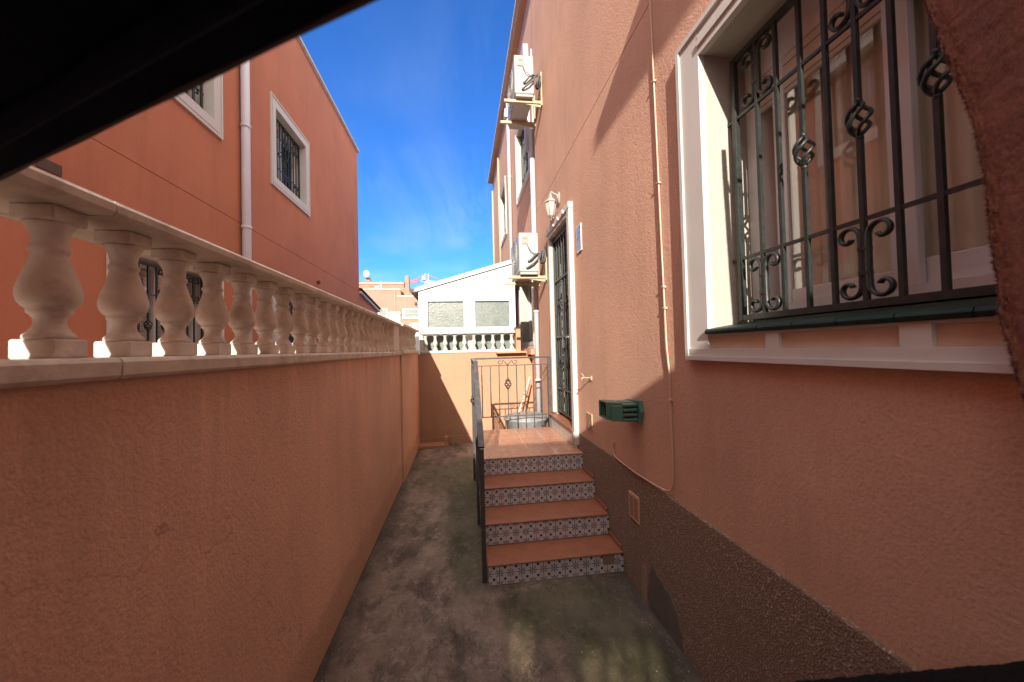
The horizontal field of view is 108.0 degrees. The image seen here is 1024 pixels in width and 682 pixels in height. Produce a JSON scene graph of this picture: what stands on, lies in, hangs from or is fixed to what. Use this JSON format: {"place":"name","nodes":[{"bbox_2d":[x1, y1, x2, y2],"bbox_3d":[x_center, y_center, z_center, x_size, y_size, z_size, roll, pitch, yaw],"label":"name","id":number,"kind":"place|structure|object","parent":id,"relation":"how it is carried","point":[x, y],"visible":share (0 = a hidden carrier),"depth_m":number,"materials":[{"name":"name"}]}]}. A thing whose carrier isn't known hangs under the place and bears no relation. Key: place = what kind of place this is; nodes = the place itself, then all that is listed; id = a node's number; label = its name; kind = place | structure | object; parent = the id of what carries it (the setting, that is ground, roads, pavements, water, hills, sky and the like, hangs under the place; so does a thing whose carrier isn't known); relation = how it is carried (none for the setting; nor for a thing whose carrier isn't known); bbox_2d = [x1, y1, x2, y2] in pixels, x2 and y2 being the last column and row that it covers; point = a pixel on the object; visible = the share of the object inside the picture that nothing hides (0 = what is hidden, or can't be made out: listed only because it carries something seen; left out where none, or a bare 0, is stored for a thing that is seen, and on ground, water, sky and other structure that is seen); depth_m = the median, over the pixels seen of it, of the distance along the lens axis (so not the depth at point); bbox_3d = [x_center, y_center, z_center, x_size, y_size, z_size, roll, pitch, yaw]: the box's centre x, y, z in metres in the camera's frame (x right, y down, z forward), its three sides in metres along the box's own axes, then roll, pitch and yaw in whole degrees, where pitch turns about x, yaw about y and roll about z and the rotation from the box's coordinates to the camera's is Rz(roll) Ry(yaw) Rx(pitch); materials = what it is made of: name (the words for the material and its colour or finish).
{"place":"outdoors","nodes":[
{"label":"outdoors","id":0,"kind":"place"},
{"bbox_2d":[0,37,358,359],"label":"neighbour house","id":1,"kind":"structure","parent":0,"point":[255,159],"depth_m":4.65,"materials":[{"name":"orange paint"}]},
{"bbox_2d":[106,252,223,343],"bbox_3d":[-3.435,-0.143,3.659,0.270,1.510,1.440,-1,-1,-8],"label":"window","id":2,"kind":"structure","parent":1,"relation":"in","point":[151,273],"depth_m":3.63,"materials":[{"name":"white paint"}]},
{"bbox_2d":[173,75,222,139],"bbox_3d":[-3.499,-3.121,3.740,0.245,1.410,1.435,-1,-1,-8],"label":"window","id":3,"kind":"structure","parent":1,"relation":"in","point":[204,102],"depth_m":4.30,"materials":[{"name":"white paint"}]},
{"bbox_2d":[272,295,306,342],"bbox_3d":[-3.783,-0.080,6.240,0.270,1.510,1.430,-1,-1,-8],"label":"window","id":4,"kind":"structure","parent":1,"relation":"in","point":[274,337],"depth_m":5.66,"materials":[{"name":"white paint"}]},
{"bbox_2d":[269,91,310,216],"bbox_3d":[-3.857,-3.058,6.302,0.270,1.410,1.430,-1,-1,-8],"label":"window","id":5,"kind":"structure","parent":1,"relation":"in","point":[283,130],"depth_m":6.39,"materials":[{"name":"white paint"}]},
{"bbox_2d":[359,275,419,353],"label":"house","id":6,"kind":"structure","parent":0,"point":[387,297],"depth_m":34.08,"materials":[{"name":"paint"}]},
{"bbox_2d":[363,270,368,277],"bbox_3d":[-14.044,-6.447,36.001,0.592,0.731,0.475,-1,-1,-8],"label":"satellite dish","id":7,"kind":"object","parent":6,"relation":"attached to","point":[366,273],"visible":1,"depth_m":35.83,"materials":[{"name":"white metal"}]},
{"bbox_2d":[378,309,387,317],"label":"window","id":8,"kind":"structure","parent":6,"relation":"in","point":[384,312],"depth_m":33.78,"materials":[{"name":"white paint"}]},
{"bbox_2d":[403,308,418,318],"bbox_3d":[-8.814,-2.526,34.165,2.400,0.920,0.069,-1,-1,-8],"label":"window","id":9,"kind":"structure","parent":6,"relation":"in","point":[407,313],"depth_m":34.10,"materials":[{"name":"white paint"}]},
{"bbox_2d":[388,312,401,322],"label":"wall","id":10,"kind":"structure","parent":0,"point":[395,316],"depth_m":21.33,"materials":[{"name":"white paint"}]},
{"bbox_2d":[300,0,514,288],"label":"sky","id":11,"kind":"structure","parent":0,"point":[416,85],"materials":[{"name":"blue"}]},
{"bbox_2d":[409,323,418,349],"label":"gate pier","id":12,"kind":"structure","parent":0,"point":[414,325],"depth_m":21.47,"materials":[{"name":"white paint"}]},
{"bbox_2d":[410,273,439,283],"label":"tower crane","id":13,"kind":"object","parent":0,"point":[422,279],"visible":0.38,"depth_m":107.77,"materials":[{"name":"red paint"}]},
{"bbox_2d":[313,442,703,681],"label":"ground","id":14,"kind":"structure","parent":0,"point":[619,634],"depth_m":2.08,"materials":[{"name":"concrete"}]},
{"bbox_2d":[0,353,419,681],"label":"garden wall","id":15,"kind":"structure","parent":14,"relation":"on","point":[219,526],"depth_m":0.98,"materials":[{"name":"paint"}]},
{"bbox_2d":[0,166,418,388],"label":"balustrade","id":16,"kind":"object","parent":15,"relation":"on","point":[53,214],"visible":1,"depth_m":0.87,"materials":[{"name":"stone"}]},
{"bbox_2d":[359,288,381,313],"bbox_3d":[-6.417,0.242,11.316,4.305,3.310,2.543,-1,-1,-8],"label":"house annex","id":17,"kind":"object","parent":14,"relation":"on","point":[367,301],"visible":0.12,"depth_m":11.14,"materials":[{"name":"orange paint"}]},
{"bbox_2d":[419,435,448,448],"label":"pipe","id":18,"kind":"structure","parent":14,"relation":"on","point":[430,445],"depth_m":5.78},
{"bbox_2d":[409,260,515,350],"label":"house","id":19,"kind":"structure","parent":14,"relation":"on","point":[481,299],"depth_m":6.32,"materials":[{"name":"white paint"}]},
{"bbox_2d":[419,327,532,443],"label":"end wall","id":20,"kind":"structure","parent":14,"relation":"on","point":[445,394],"depth_m":6.03,"materials":[{"name":"paint"}]},
{"bbox_2d":[420,330,515,353],"bbox_3d":[-0.719,0.018,6.138,1.548,0.352,0.185,-1,-1,-8],"label":"balustrade","id":21,"kind":"object","parent":20,"relation":"on","point":[464,342],"visible":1,"depth_m":6.07,"materials":[{"name":"white stone"}]},
{"bbox_2d":[518,376,529,411],"bbox_3d":[0.100,1.091,5.639,0.565,1.074,0.063,0,-2,-43],"label":"painted board","id":22,"kind":"object","parent":14,"relation":"on","point":[524,394],"visible":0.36,"depth_m":5.71,"materials":[{"name":"white wood"}]},
{"bbox_2d":[503,411,548,428],"bbox_3d":[0.184,1.252,4.668,0.570,0.684,0.570,-1,-1,-8],"label":"plastic tub","id":23,"kind":"object","parent":14,"relation":"on","point":[511,422],"visible":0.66,"depth_m":4.48,"materials":[{"name":"grey plastic"}]},
{"bbox_2d":[523,380,531,410],"bbox_3d":[0.178,1.127,5.775,0.076,1.018,0.558,-2,-1,36],"label":"wooden board","id":24,"kind":"object","parent":14,"relation":"on","point":[527,394],"visible":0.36,"depth_m":5.86,"materials":[{"name":"brown wood"}]},
{"bbox_2d":[483,416,623,585],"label":"entrance steps","id":25,"kind":"structure","parent":14,"relation":"on","point":[546,514],"depth_m":2.76,"materials":[{"name":"tile"}]},
{"bbox_2d":[470,356,550,582],"bbox_3d":[0.116,0.872,3.394,0.960,1.414,1.887,-1,-1,-8],"label":"stair railing","id":26,"kind":"object","parent":25,"relation":"on","point":[478,441],"visible":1,"depth_m":3.16,"materials":[{"name":"black metal"}]},
{"bbox_2d":[488,0,1023,681],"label":"terracotta house","id":27,"kind":"structure","parent":14,"relation":"on","point":[844,498],"depth_m":1.35,"materials":[{"name":"orange paint"}]},
{"bbox_2d":[0,0,376,180],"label":"black awning","id":28,"kind":"object","parent":27,"relation":"attached to","point":[73,73],"visible":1,"depth_m":0.28,"materials":[{"name":"fabric"}]},
{"bbox_2d":[500,176,506,246],"bbox_3d":[-0.159,-3.306,9.648,0.165,1.420,1.200,-1,-1,-8],"label":"window","id":29,"kind":"structure","parent":27,"relation":"in","point":[503,210],"depth_m":10.09,"materials":[{"name":"white paint"}]},
{"bbox_2d":[500,55,542,129],"bbox_3d":[0.100,-3.161,4.806,0.474,0.575,0.755,-1,-1,-8],"label":"air conditioner","id":30,"kind":"object","parent":27,"relation":"attached to","point":[519,101],"visible":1,"depth_m":4.54,"materials":[{"name":"white metal"}]},
{"bbox_2d":[515,129,529,205],"bbox_3d":[0.273,-3.380,6.629,0.215,1.420,1.400,-1,-1,-8],"label":"window","id":31,"kind":"structure","parent":27,"relation":"in","point":[522,158],"depth_m":7.17,"materials":[{"name":"white paint"}]},
{"bbox_2d":[504,233,546,286],"bbox_3d":[0.154,-1.002,4.761,0.474,0.575,0.755,-1,-1,-8],"label":"air conditioner","id":32,"kind":"object","parent":27,"relation":"attached to","point":[525,256],"visible":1,"depth_m":4.46,"materials":[{"name":"white metal"}]},
{"bbox_2d":[519,280,534,348],"bbox_3d":[0.356,-0.547,6.571,0.240,1.350,1.400,-1,-1,-8],"label":"window","id":33,"kind":"structure","parent":27,"relation":"in","point":[526,315],"depth_m":7.14,"materials":[{"name":"white paint"}]},
{"bbox_2d":[545,191,559,219],"bbox_3d":[0.422,-1.419,3.897,0.165,0.308,0.114,-1,-1,-8],"label":"wall lantern","id":34,"kind":"object","parent":27,"relation":"attached to","point":[550,202],"depth_m":3.87,"materials":[{"name":"metal"}]},
{"bbox_2d":[546,201,578,444],"bbox_3d":[0.586,-0.164,3.908,0.245,2.262,0.930,-1,-1,-8],"label":"door","id":35,"kind":"structure","parent":27,"relation":"in","point":[564,387],"depth_m":3.99,"materials":[{"name":"white paint"}]},
{"bbox_2d":[576,223,581,253],"bbox_3d":[0.591,-0.905,3.276,0.010,0.236,0.130,-1,-1,-8],"label":"wall plaque","id":36,"kind":"object","parent":27,"relation":"attached to","point":[579,237],"depth_m":3.25,"materials":[{"name":"white ceramic"}]},
{"bbox_2d":[599,399,643,422],"bbox_3d":[0.655,0.425,2.266,0.211,0.132,0.215,-1,-1,-8],"label":"mailbox","id":37,"kind":"object","parent":27,"relation":"attached to","point":[628,410],"visible":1,"depth_m":2.19,"materials":[{"name":"green plastic"}]},
{"bbox_2d":[613,0,673,491],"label":"cable","id":38,"kind":"object","parent":27,"relation":"attached to","point":[670,400],"visible":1,"depth_m":1.94,"materials":[{"name":"plastic"}]},
{"bbox_2d":[675,0,1013,373],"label":"window","id":39,"kind":"structure","parent":27,"relation":"in","point":[830,174],"depth_m":1.25,"materials":[{"name":"white paint"}]},
{"bbox_2d":[795,661,1023,681],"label":"covered shelf","id":40,"kind":"object","parent":27,"relation":"attached to","point":[1013,671],"visible":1,"depth_m":0.66,"materials":[{"name":"black metal"}]},
{"bbox_2d":[920,0,1023,401],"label":"terry cloth","id":41,"kind":"object","parent":27,"relation":"attached to","point":[982,44],"visible":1,"depth_m":0.68,"materials":[{"name":"brown fabric"}]}
]}

